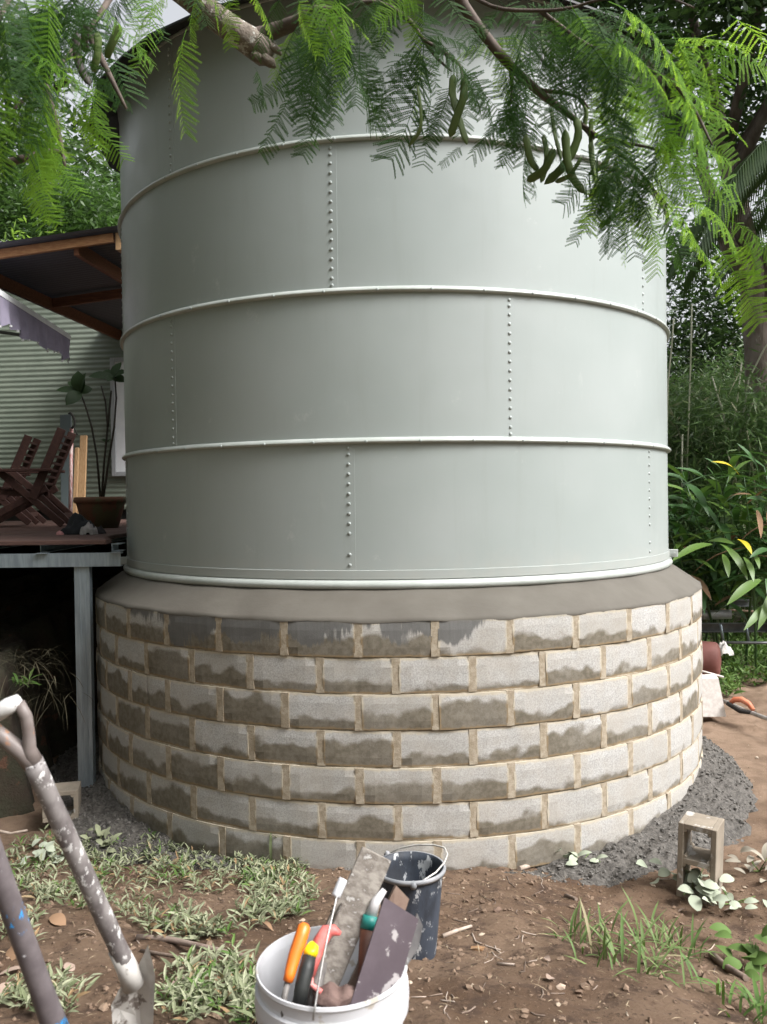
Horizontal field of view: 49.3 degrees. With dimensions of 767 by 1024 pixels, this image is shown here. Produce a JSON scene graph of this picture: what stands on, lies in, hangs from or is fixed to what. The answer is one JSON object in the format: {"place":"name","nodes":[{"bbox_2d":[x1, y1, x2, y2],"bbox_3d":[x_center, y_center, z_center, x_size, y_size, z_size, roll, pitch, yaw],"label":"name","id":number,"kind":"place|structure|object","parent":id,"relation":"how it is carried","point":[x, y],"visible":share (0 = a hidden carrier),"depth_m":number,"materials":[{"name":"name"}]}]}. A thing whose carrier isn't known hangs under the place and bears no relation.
{"place":"outdoors","nodes":[
{"label":"outdoors","id":0,"kind":"place"},
{"bbox_2d":[0,540,126,817],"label":"earth bank","id":1,"kind":"structure","parent":0,"point":[37,609],"depth_m":6.88,"materials":[{"name":"soil"}]},
{"bbox_2d":[11,668,41,686],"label":"leafy weed","id":2,"kind":"object","parent":1,"relation":"on","point":[16,679],"visible":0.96,"depth_m":5.61,"materials":[{"name":"green plant"}]},
{"bbox_2d":[1,649,70,685],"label":"grass clump","id":3,"kind":"object","parent":1,"relation":"on","point":[33,660],"visible":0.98,"depth_m":5.75,"materials":[{"name":"plant"}]},
{"bbox_2d":[2,686,94,735],"bbox_3d":[-2.295,1.363,5.737,0.659,0.315,0.770,-1,1,0],"label":"grass clump","id":4,"kind":"object","parent":1,"relation":"on","point":[51,705],"visible":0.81,"depth_m":5.69,"materials":[{"name":"plant"}]},
{"bbox_2d":[0,649,98,710],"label":"grass clump","id":5,"kind":"object","parent":1,"relation":"on","point":[40,679],"visible":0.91,"depth_m":5.69,"materials":[{"name":"plant"}]},
{"bbox_2d":[0,663,766,1023],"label":"ground","id":6,"kind":"structure","parent":0,"point":[732,733],"depth_m":3.37,"materials":[{"name":"soil"}]},
{"bbox_2d":[0,982,13,992],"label":"dead leaf","id":7,"kind":"object","parent":6,"relation":"on","point":[2,986],"visible":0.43,"depth_m":2.63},
{"bbox_2d":[0,966,19,974],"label":"dead leaf","id":8,"kind":"object","parent":6,"relation":"on","point":[13,968],"visible":0.5,"depth_m":2.85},
{"bbox_2d":[6,946,15,960],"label":"dead leaf","id":9,"kind":"object","parent":6,"relation":"on","point":[10,953],"visible":0.52,"depth_m":3.02,"materials":[{"name":"plant"}]},
{"bbox_2d":[0,829,27,833],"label":"root","id":10,"kind":"object","parent":6,"relation":"on","point":[8,832],"visible":1,"depth_m":5.32,"materials":[{"name":"wood"}]},
{"bbox_2d":[0,839,68,1023],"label":"spade","id":11,"kind":"object","parent":6,"relation":"on","point":[47,1005],"visible":1,"depth_m":1.31,"materials":[{"name":"metal"}]},
{"bbox_2d":[17,839,63,869],"bbox_3d":[-1.896,1.975,4.839,0.383,0.121,0.415,-1,1,-12],"label":"broad leaf weed","id":12,"kind":"object","parent":6,"relation":"on","point":[50,848],"visible":0.7,"depth_m":4.83,"materials":[{"name":"plant"}]},
{"bbox_2d":[49,913,65,925],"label":"dead leaf","id":13,"kind":"object","parent":6,"relation":"on","point":[59,919],"visible":1,"depth_m":3.48,"materials":[{"name":"plant"}]},
{"bbox_2d":[0,519,126,787],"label":"timber deck","id":14,"kind":"structure","parent":6,"relation":"on","point":[45,537],"depth_m":5.75,"materials":[{"name":"wood"}]},
{"bbox_2d":[0,434,46,524],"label":"deck chair","id":15,"kind":"object","parent":14,"relation":"on","point":[28,516],"visible":0.59,"depth_m":9.74,"materials":[{"name":"wood"}]},
{"bbox_2d":[0,427,75,526],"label":"deck chair","id":16,"kind":"object","parent":14,"relation":"on","point":[38,492],"visible":0.88,"depth_m":8.85,"materials":[{"name":"wood"}]},
{"bbox_2d":[60,414,72,510],"bbox_3d":[-4.218,-0.589,11.125,0.150,1.448,0.363,-1,1,-19],"label":"grey board","id":17,"kind":"object","parent":14,"relation":"on","point":[66,422],"visible":0.28,"depth_m":11.10,"materials":[{"name":"grey"}]},
{"bbox_2d":[68,412,77,511],"bbox_3d":[-3.726,-0.533,9.998,0.117,1.348,0.262,-1,1,0],"label":"hooked pole","id":18,"kind":"object","parent":14,"relation":"on","point":[71,472],"visible":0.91,"depth_m":10.00,"materials":[{"name":"white"}]},
{"bbox_2d":[72,447,79,512],"bbox_3d":[-3.798,-0.331,10.325,0.051,0.946,0.316,-1,1,-9],"label":"timber plank","id":19,"kind":"object","parent":14,"relation":"on","point":[76,473],"visible":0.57,"depth_m":10.33,"materials":[{"name":"wood"}]},
{"bbox_2d":[60,512,94,534],"bbox_3d":[-2.464,0.089,6.749,0.275,0.178,0.234,-1,1,0],"label":"dark jacket","id":20,"kind":"object","parent":14,"relation":"on","point":[76,523],"visible":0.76,"depth_m":6.69,"materials":[{"name":"fabric"}]},
{"bbox_2d":[78,435,87,513],"bbox_3d":[-3.789,-0.418,10.525,0.088,1.111,0.314,-1,1,-8],"label":"timber plank","id":21,"kind":"object","parent":14,"relation":"on","point":[82,467],"visible":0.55,"depth_m":10.54,"materials":[{"name":"wood"}]},
{"bbox_2d":[80,522,97,534],"bbox_3d":[-2.333,0.127,6.620,0.148,0.102,0.100,-1,1,0],"label":"grey shirt","id":22,"kind":"object","parent":14,"relation":"on","point":[89,528],"visible":1,"depth_m":6.59,"materials":[{"name":"fabric"}]},
{"bbox_2d":[56,362,125,527],"bbox_3d":[-2.874,-0.666,8.260,0.643,1.652,0.511,-1,1,-24],"label":"potted fig","id":23,"kind":"object","parent":14,"relation":"on","point":[102,510],"visible":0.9,"depth_m":8.25,"materials":[{"name":"ceramic"}]},
{"bbox_2d":[96,525,106,533],"bbox_3d":[-2.303,0.141,6.751,0.119,0.069,0.117,-1,1,0],"label":"brown cloth","id":24,"kind":"object","parent":14,"relation":"on","point":[100,529],"visible":0.52,"depth_m":6.73,"materials":[{"name":"fabric"}]},
{"bbox_2d":[64,962,74,970],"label":"dead leaf","id":25,"kind":"object","parent":6,"relation":"on","point":[66,964],"visible":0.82,"depth_m":2.86,"materials":[{"name":"plant"}]},
{"bbox_2d":[0,694,154,1023],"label":"shovel","id":26,"kind":"object","parent":6,"relation":"on","point":[133,1002],"visible":1,"depth_m":1.60,"materials":[{"name":"grey metal"}]},
{"bbox_2d":[80,824,121,851],"bbox_3d":[-1.671,1.954,4.957,0.268,0.144,0.290,-1,1,0],"label":"broad leaf weed","id":27,"kind":"object","parent":6,"relation":"on","point":[99,832],"visible":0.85,"depth_m":4.94,"materials":[{"name":"plant"}]},
{"bbox_2d":[0,824,327,1023],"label":"ground cover","id":28,"kind":"object","parent":6,"relation":"on","point":[237,980],"visible":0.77,"depth_m":3.43,"materials":[{"name":"green plant"}]},
{"bbox_2d":[139,949,212,964],"bbox_3d":[-0.734,1.576,2.944,0.370,0.061,0.037,0,1,31],"label":"stick","id":29,"kind":"object","parent":6,"relation":"on","point":[157,953],"visible":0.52,"depth_m":2.97,"materials":[{"name":"wood"}]},
{"bbox_2d":[136,934,254,959],"bbox_3d":[-0.691,1.589,3.063,0.609,0.120,0.070,0,1,36],"label":"stick","id":30,"kind":"object","parent":6,"relation":"on","point":[178,941],"visible":0.68,"depth_m":3.11,"materials":[{"name":"wood"}]},
{"bbox_2d":[204,974,221,982],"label":"dead leaf","id":31,"kind":"object","parent":6,"relation":"on","point":[207,977],"visible":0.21,"depth_m":2.73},
{"bbox_2d":[263,921,272,930],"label":"dead leaf","id":32,"kind":"object","parent":6,"relation":"on","point":[268,924],"visible":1,"depth_m":3.32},
{"bbox_2d":[269,833,276,863],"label":"grass tuft","id":33,"kind":"object","parent":6,"relation":"on","point":[270,847],"visible":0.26,"depth_m":4.65,"materials":[{"name":"green plant"}]},
{"bbox_2d":[254,877,408,1023],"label":"white bucket","id":34,"kind":"object","parent":6,"relation":"on","point":[390,1005],"visible":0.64,"depth_m":1.59,"materials":[{"name":"plastic"}]},
{"bbox_2d":[281,922,309,1016],"bbox_3d":[-0.170,0.884,1.596,0.027,0.168,0.098,0,1,24],"label":"jointing tool","id":35,"kind":"object","parent":34,"relation":"in","point":[300,938],"visible":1,"depth_m":1.59,"materials":[{"name":"orange plastic"}]},
{"bbox_2d":[293,941,318,1004],"bbox_3d":[-0.146,0.894,1.585,0.030,0.134,0.079,0,1,22],"label":"gauging trowel","id":36,"kind":"object","parent":34,"relation":"in","point":[304,977],"visible":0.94,"depth_m":1.57,"materials":[{"name":"black rubber"}]},
{"bbox_2d":[306,924,340,1006],"bbox_3d":[-0.123,0.887,1.623,0.047,0.143,0.094,0,1,31],"label":"edging trowel","id":37,"kind":"object","parent":34,"relation":"in","point":[319,939],"visible":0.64,"depth_m":1.62,"materials":[{"name":"red plastic"}]},
{"bbox_2d":[312,981,354,1006],"bbox_3d":[-0.093,0.931,1.602,0.090,0.057,0.067,-1,1,0],"label":"damp sponge","id":38,"kind":"object","parent":34,"relation":"in","point":[332,994],"visible":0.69,"depth_m":1.58},
{"bbox_2d":[291,847,390,1006],"bbox_3d":[-0.106,0.891,1.672,0.063,0.369,0.302,0,1,44],"label":"timber float","id":39,"kind":"object","parent":34,"relation":"in","point":[366,877],"visible":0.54,"depth_m":1.70,"materials":[{"name":"wood"}]},
{"bbox_2d":[357,888,386,978],"bbox_3d":[-0.032,0.866,1.682,0.039,0.184,0.111,0,1,26],"label":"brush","id":40,"kind":"object","parent":34,"relation":"in","point":[368,921],"visible":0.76,"depth_m":1.68,"materials":[{"name":"white wood"}]},
{"bbox_2d":[348,885,408,986],"bbox_3d":[-0.006,0.865,1.691,0.152,0.182,0.050,-1,1,-35],"label":"wooden offcut","id":41,"kind":"object","parent":34,"relation":"in","point":[398,897],"visible":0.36,"depth_m":1.72,"materials":[{"name":"wood"}]},
{"bbox_2d":[349,897,418,1004],"bbox_3d":[-0.014,0.881,1.616,0.077,0.238,0.177,0,1,41],"label":"plastic float","id":42,"kind":"object","parent":34,"relation":"in","point":[386,954],"visible":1,"depth_m":1.62,"materials":[{"name":"plastic"}]},
{"bbox_2d":[403,913,422,970],"bbox_3d":[0.040,0.885,1.679,0.034,0.124,0.110,0,1,40],"label":"steel trowel","id":43,"kind":"object","parent":34,"relation":"in","point":[414,947],"visible":0.23,"depth_m":1.69,"materials":[{"name":"grey"}]},
{"bbox_2d":[0,867,765,1023],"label":"dry straw","id":44,"kind":"object","parent":6,"relation":"on","point":[447,947],"visible":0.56,"depth_m":3.20,"materials":[{"name":"plant"}]},
{"bbox_2d":[0,842,766,1023],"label":"soil crumbs","id":45,"kind":"object","parent":6,"relation":"on","point":[477,988],"visible":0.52,"depth_m":3.28,"materials":[{"name":"soil"}]},
{"bbox_2d":[15,724,765,1023],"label":"pale crumbs","id":46,"kind":"object","parent":6,"relation":"on","point":[479,934],"visible":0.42,"depth_m":3.34,"materials":[{"name":"stone"}]},
{"bbox_2d":[95,564,702,869],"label":"ring wall","id":47,"kind":"structure","parent":6,"relation":"on","point":[513,727],"depth_m":4.70,"materials":[{"name":"concrete block"},{"name":"mortar"}]},
{"bbox_2d":[90,0,695,589],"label":"water tank","id":48,"kind":"object","parent":47,"relation":"on","point":[350,362],"visible":0.91,"depth_m":4.87,"materials":[{"name":"metal"}]},
{"bbox_2d":[49,731,757,887],"bbox_3d":[0.014,1.909,6.031,5.456,0.324,3.214,-1,1,0],"label":"gravel spill","id":49,"kind":"object","parent":6,"relation":"on","point":[665,817],"visible":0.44,"depth_m":5.10,"materials":[{"name":"gravel"}]},
{"bbox_2d":[42,781,80,822],"bbox_3d":[-2.075,1.870,5.400,0.215,0.190,0.190,-1,1,-14],"label":"hollow block","id":50,"kind":"object","parent":49,"relation":"on","point":[73,789],"depth_m":5.35,"materials":[{"name":"concrete"}]},
{"bbox_2d":[379,844,447,959],"bbox_3d":[0.103,1.436,3.071,0.274,0.392,0.275,-1,1,0],"label":"dark bucket","id":51,"kind":"object","parent":6,"relation":"on","point":[415,877],"visible":0.69,"depth_m":3.01,"materials":[{"name":"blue plastic"}]},
{"bbox_2d":[441,924,471,937],"bbox_3d":[0.298,1.680,3.351,0.169,0.032,0.024,-2,1,-40],"label":"stick","id":52,"kind":"object","parent":6,"relation":"on","point":[449,933],"visible":1,"depth_m":3.33,"materials":[{"name":"wood"}]},
{"bbox_2d":[471,946,484,950],"bbox_3d":[0.352,1.630,3.122,0.055,0.024,0.028,-1,1,0],"label":"stone","id":53,"kind":"object","parent":6,"relation":"on","point":[475,948],"visible":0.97,"depth_m":3.11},
{"bbox_2d":[471,933,500,949],"bbox_3d":[0.377,1.659,3.224,0.042,0.058,0.236,-1,1,-20],"label":"stick","id":54,"kind":"object","parent":6,"relation":"on","point":[479,943],"visible":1,"depth_m":3.21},
{"bbox_2d":[493,906,501,912],"bbox_3d":[0.487,1.708,3.582,0.035,0.027,0.024,-1,1,-29],"label":"stone","id":55,"kind":"object","parent":6,"relation":"on","point":[498,909],"visible":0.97,"depth_m":3.58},
{"bbox_2d":[497,962,514,965],"bbox_3d":[0.423,1.563,2.890,0.069,0.026,0.009,0,1,37],"label":"stick","id":56,"kind":"object","parent":6,"relation":"on","point":[499,963],"visible":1,"depth_m":2.89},
{"bbox_2d":[517,864,531,870],"bbox_3d":[0.820,1.963,4.667,0.031,0.051,0.238,0,1,43],"label":"stick","id":57,"kind":"object","parent":6,"relation":"on","point":[523,867],"visible":0.63,"depth_m":4.60,"materials":[{"name":"wood"}]},
{"bbox_2d":[556,983,565,989],"bbox_3d":[0.577,1.548,2.729,0.036,0.021,0.019,-1,1,-19],"label":"stone","id":58,"kind":"object","parent":6,"relation":"on","point":[559,986],"visible":1,"depth_m":2.72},
{"bbox_2d":[564,893,577,900],"bbox_3d":[0.897,1.850,4.010,0.021,0.069,0.147,-1,1,-6],"label":"stick","id":59,"kind":"object","parent":6,"relation":"on","point":[567,896],"visible":0.95,"depth_m":4.00,"materials":[{"name":"wood"}]},
{"bbox_2d":[543,897,614,944],"bbox_3d":[0.787,1.648,3.310,0.276,0.123,0.228,-1,1,-22],"label":"grass tuft","id":60,"kind":"object","parent":6,"relation":"on","point":[577,925],"visible":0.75,"depth_m":3.34,"materials":[{"name":"plant"}]},
{"bbox_2d":[556,848,607,864],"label":"broad leaf weed","id":61,"kind":"object","parent":6,"relation":"on","point":[573,859],"visible":0.87,"depth_m":4.67,"materials":[{"name":"plant"}]},
{"bbox_2d":[540,886,702,978],"bbox_3d":[0.910,1.555,3.057,0.491,0.190,0.612,0,1,41],"label":"grass tuft","id":62,"kind":"object","parent":6,"relation":"on","point":[638,944],"visible":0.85,"depth_m":3.09,"materials":[{"name":"plant"}]},
{"bbox_2d":[593,927,721,990],"bbox_3d":[0.987,1.575,2.936,0.425,0.108,0.374,-1,1,0],"label":"grass tuft","id":63,"kind":"object","parent":6,"relation":"on","point":[670,948],"visible":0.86,"depth_m":2.95,"materials":[{"name":"plant"}]},
{"bbox_2d":[635,901,723,962],"bbox_3d":[1.278,1.839,3.671,0.294,0.174,0.445,-1,1,-30],"label":"grass tuft","id":64,"kind":"object","parent":6,"relation":"on","point":[663,930],"visible":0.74,"depth_m":3.69,"materials":[{"name":"plant"}]},
{"bbox_2d":[636,858,733,910],"bbox_3d":[1.644,1.907,4.369,0.472,0.150,0.480,-2,1,-38],"label":"broad leaf weed","id":65,"kind":"object","parent":6,"relation":"on","point":[709,890],"visible":0.86,"depth_m":4.26,"materials":[{"name":"plant"}]},
{"bbox_2d":[676,811,724,905],"bbox_3d":[1.653,1.801,4.360,0.190,0.390,0.190,2,2,33],"label":"hollow block","id":66,"kind":"object","parent":6,"relation":"on","point":[689,854],"depth_m":4.32,"materials":[{"name":"concrete"}]},
{"bbox_2d":[702,641,720,674],"bbox_3d":[2.938,1.481,8.469,0.900,0.370,0.370,0,1,22],"label":"rusty drum","id":67,"kind":"object","parent":6,"relation":"on","point":[711,657],"visible":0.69,"depth_m":8.19,"materials":[{"name":"metal"}]},
{"bbox_2d":[702,670,723,677],"bbox_3d":[3.057,1.522,7.950,0.332,0.101,0.022,0,1,18],"label":"pale rod","id":68,"kind":"object","parent":67,"relation":"on","point":[717,675],"visible":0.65,"depth_m":7.92,"materials":[{"name":"beige"}]},
{"bbox_2d":[702,674,725,716],"bbox_3d":[2.841,1.663,7.622,0.500,0.350,0.230,-1,1,0],"label":"concrete footing","id":69,"kind":"object","parent":6,"relation":"on","point":[713,703],"visible":0.36,"depth_m":7.54,"materials":[{"name":"concrete"}]},
{"bbox_2d":[668,458,766,668],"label":"ginger plant","id":70,"kind":"object","parent":6,"relation":"on","point":[678,528],"visible":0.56,"depth_m":9.59,"materials":[{"name":"green plant"}]},
{"bbox_2d":[668,455,766,640],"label":"ginger plant","id":71,"kind":"object","parent":6,"relation":"on","point":[719,590],"visible":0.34,"depth_m":9.63,"materials":[{"name":"green plant"}]},
{"bbox_2d":[706,608,752,611],"bbox_3d":[4.072,1.179,10.100,1.031,0.073,0.025,-1,1,11],"label":"rusty rod","id":72,"kind":"object","parent":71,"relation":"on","point":[735,610],"depth_m":10.06,"materials":[{"name":"brown"}]},
{"bbox_2d":[710,599,752,606],"bbox_3d":[4.179,1.146,10.565,0.946,0.107,0.076,-1,1,0],"label":"steel channel","id":73,"kind":"object","parent":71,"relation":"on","point":[741,603],"visible":0.12,"depth_m":10.60,"materials":[{"name":"metal"}]},
{"bbox_2d":[684,443,766,673],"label":"ginger plant","id":74,"kind":"object","parent":6,"relation":"on","point":[760,612],"visible":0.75,"depth_m":9.10,"materials":[{"name":"green plant"}]},
{"bbox_2d":[702,622,766,640],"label":"steel channel","id":75,"kind":"object","parent":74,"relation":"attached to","point":[722,627],"visible":0.61,"depth_m":9.60,"materials":[{"name":"metal"}]},
{"bbox_2d":[701,610,731,619],"bbox_3d":[3.728,1.207,9.800,0.656,0.143,0.107,0,1,18],"label":"steel pipe","id":76,"kind":"object","parent":75,"relation":"on","point":[723,614],"visible":0.45,"depth_m":9.70,"materials":[{"name":"metal"}]},
{"bbox_2d":[719,641,733,655],"bbox_3d":[3.620,1.443,8.900,0.200,0.148,0.160,-1,1,0],"label":"white rag","id":77,"kind":"object","parent":6,"relation":"on","point":[724,647],"visible":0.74,"depth_m":8.85,"materials":[{"name":"fabric"}]},
{"bbox_2d":[690,965,766,1023],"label":"grass tuft","id":78,"kind":"object","parent":6,"relation":"on","point":[756,1004],"visible":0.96,"depth_m":2.75,"materials":[{"name":"green plant"}]},
{"bbox_2d":[708,952,748,981],"bbox_3d":[1.423,1.877,3.455,0.033,0.148,0.397,-1,1,3],"label":"stick","id":79,"kind":"object","parent":6,"relation":"on","point":[718,960],"visible":0.92,"depth_m":3.43,"materials":[{"name":"wood"}]},
{"bbox_2d":[700,878,766,909],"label":"broad leaf weed","id":80,"kind":"object","parent":6,"relation":"on","point":[735,904],"visible":0.7,"depth_m":4.16,"materials":[{"name":"plant"}]},
{"bbox_2d":[719,668,747,693],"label":"grass tuft","id":81,"kind":"object","parent":6,"relation":"on","point":[734,678],"visible":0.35,"depth_m":8.86,"materials":[{"name":"green plant"}]},
{"bbox_2d":[702,620,766,695],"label":"path weeds","id":82,"kind":"object","parent":6,"relation":"on","point":[732,662],"visible":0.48,"depth_m":9.44,"materials":[{"name":"green plant"}]},
{"bbox_2d":[709,922,766,980],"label":"broad leaf weed","id":83,"kind":"object","parent":6,"relation":"on","point":[756,957],"visible":0.95,"depth_m":3.54,"materials":[{"name":"plant"}]},
{"bbox_2d":[726,697,756,713],"bbox_3d":[3.184,1.715,7.416,0.108,0.138,0.271,-2,1,-38],"label":"hand tool","id":84,"kind":"object","parent":6,"relation":"on","point":[743,700],"visible":0.98,"depth_m":7.41,"materials":[{"name":"orange"}]},
{"bbox_2d":[723,699,766,720],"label":"grey hose","id":85,"kind":"object","parent":6,"relation":"on","point":[758,715],"visible":0.48,"depth_m":7.27,"materials":[{"name":"rubber"}]},
{"bbox_2d":[724,641,766,643],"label":"thin bar","id":86,"kind":"object","parent":6,"relation":"on","point":[746,642],"visible":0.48,"depth_m":9.19,"materials":[{"name":"metal"}]},
{"bbox_2d":[726,843,766,882],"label":"broad leaf weed","id":87,"kind":"object","parent":6,"relation":"on","point":[762,856],"visible":1,"depth_m":4.61,"materials":[{"name":"plant"}]},
{"bbox_2d":[0,0,766,375],"label":"sky","id":88,"kind":"structure","parent":0,"point":[173,12],"materials":[{"name":"white"}]},
{"bbox_2d":[694,569,765,665],"bbox_3d":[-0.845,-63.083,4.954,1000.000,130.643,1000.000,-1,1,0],"label":"hillside","id":89,"kind":"structure","parent":0,"point":[738,614],"depth_m":13.62,"materials":[{"name":"plant"}]},
{"bbox_2d":[0,202,64,241],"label":"hillside tree","id":90,"kind":"object","parent":89,"relation":"on","point":[22,235],"depth_m":17.45,"materials":[{"name":"green plant"}]},
{"bbox_2d":[0,136,120,240],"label":"hillside tree","id":91,"kind":"object","parent":89,"relation":"on","point":[89,220],"visible":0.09,"depth_m":22.36,"materials":[{"name":"green plant"}]},
{"bbox_2d":[0,118,120,241],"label":"hillside tree","id":92,"kind":"object","parent":89,"relation":"on","point":[5,195],"visible":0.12,"depth_m":23.63,"materials":[{"name":"green plant"}]},
{"bbox_2d":[0,289,125,520],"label":"house","id":93,"kind":"structure","parent":89,"relation":"on","point":[34,376],"depth_m":12.40,"materials":[{"name":"green"}]},
{"bbox_2d":[0,225,122,339],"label":"patio roof","id":94,"kind":"structure","parent":93,"relation":"attached to","point":[75,276],"depth_m":9.46,"materials":[{"name":"brown"}]},
{"bbox_2d":[0,290,70,362],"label":"awning","id":95,"kind":"object","parent":94,"relation":"attached to","point":[32,325],"visible":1,"depth_m":9.42,"materials":[{"name":"purple fabric"}]},
{"bbox_2d":[110,357,125,475],"bbox_3d":[-3.341,-1.400,12.200,1.300,1.730,0.070,-1,1,6],"label":"window","id":96,"kind":"structure","parent":93,"relation":"in","point":[118,446],"depth_m":12.25,"materials":[{"name":"grey"}]},
{"bbox_2d":[0,0,766,335],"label":"poinciana tree","id":97,"kind":"object","parent":89,"relation":"on","point":[42,58],"visible":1,"depth_m":2.96,"materials":[{"name":"green plant"}]},
{"bbox_2d":[0,3,766,464],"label":"wood","id":98,"kind":"object","parent":89,"relation":"on","point":[80,157],"depth_m":30.32,"materials":[{"name":"green plant"}]},
{"bbox_2d":[573,0,766,636],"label":"forked tree","id":99,"kind":"object","parent":89,"relation":"on","point":[750,13],"visible":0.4,"depth_m":12.34,"materials":[{"name":"brown plant"}]},
{"bbox_2d":[667,310,743,457],"bbox_3d":[8.608,-1.480,21.073,7.469,6.723,6.865,-1,1,0],"label":"forest tree","id":100,"kind":"object","parent":89,"relation":"on","point":[698,357],"depth_m":20.01,"materials":[{"name":"green plant"}]},
{"bbox_2d":[666,190,759,548],"bbox_3d":[6.619,-2.684,19.136,7.633,9.322,6.779,-2,1,-45],"label":"forest tree","id":101,"kind":"object","parent":89,"relation":"on","point":[719,348],"visible":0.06,"depth_m":17.89,"materials":[{"name":"green plant"}]},
{"bbox_2d":[666,137,766,312],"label":"palm tree","id":102,"kind":"object","parent":89,"relation":"on","point":[750,169],"visible":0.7,"depth_m":11.35,"materials":[{"name":"green plant"}]},
{"bbox_2d":[666,165,766,459],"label":"forest tree","id":103,"kind":"object","parent":89,"relation":"on","point":[698,325],"visible":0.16,"depth_m":17.92,"materials":[{"name":"green plant"}]},
{"bbox_2d":[667,344,766,622],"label":"bamboo clump","id":104,"kind":"object","parent":89,"relation":"on","point":[680,416],"visible":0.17,"depth_m":12.77,"materials":[{"name":"green plant"}]},
{"bbox_2d":[667,304,766,608],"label":"bamboo clump","id":105,"kind":"object","parent":89,"relation":"on","point":[738,353],"visible":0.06,"depth_m":13.93,"materials":[{"name":"green plant"}]},
{"bbox_2d":[668,331,766,655],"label":"bamboo clump","id":106,"kind":"object","parent":89,"relation":"on","point":[756,421],"visible":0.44,"depth_m":11.40,"materials":[{"name":"green plant"}]},
{"bbox_2d":[670,355,766,578],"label":"bamboo clump","id":107,"kind":"object","parent":89,"relation":"on","point":[714,446],"visible":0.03,"depth_m":13.16,"materials":[{"name":"green plant"}]}
]}

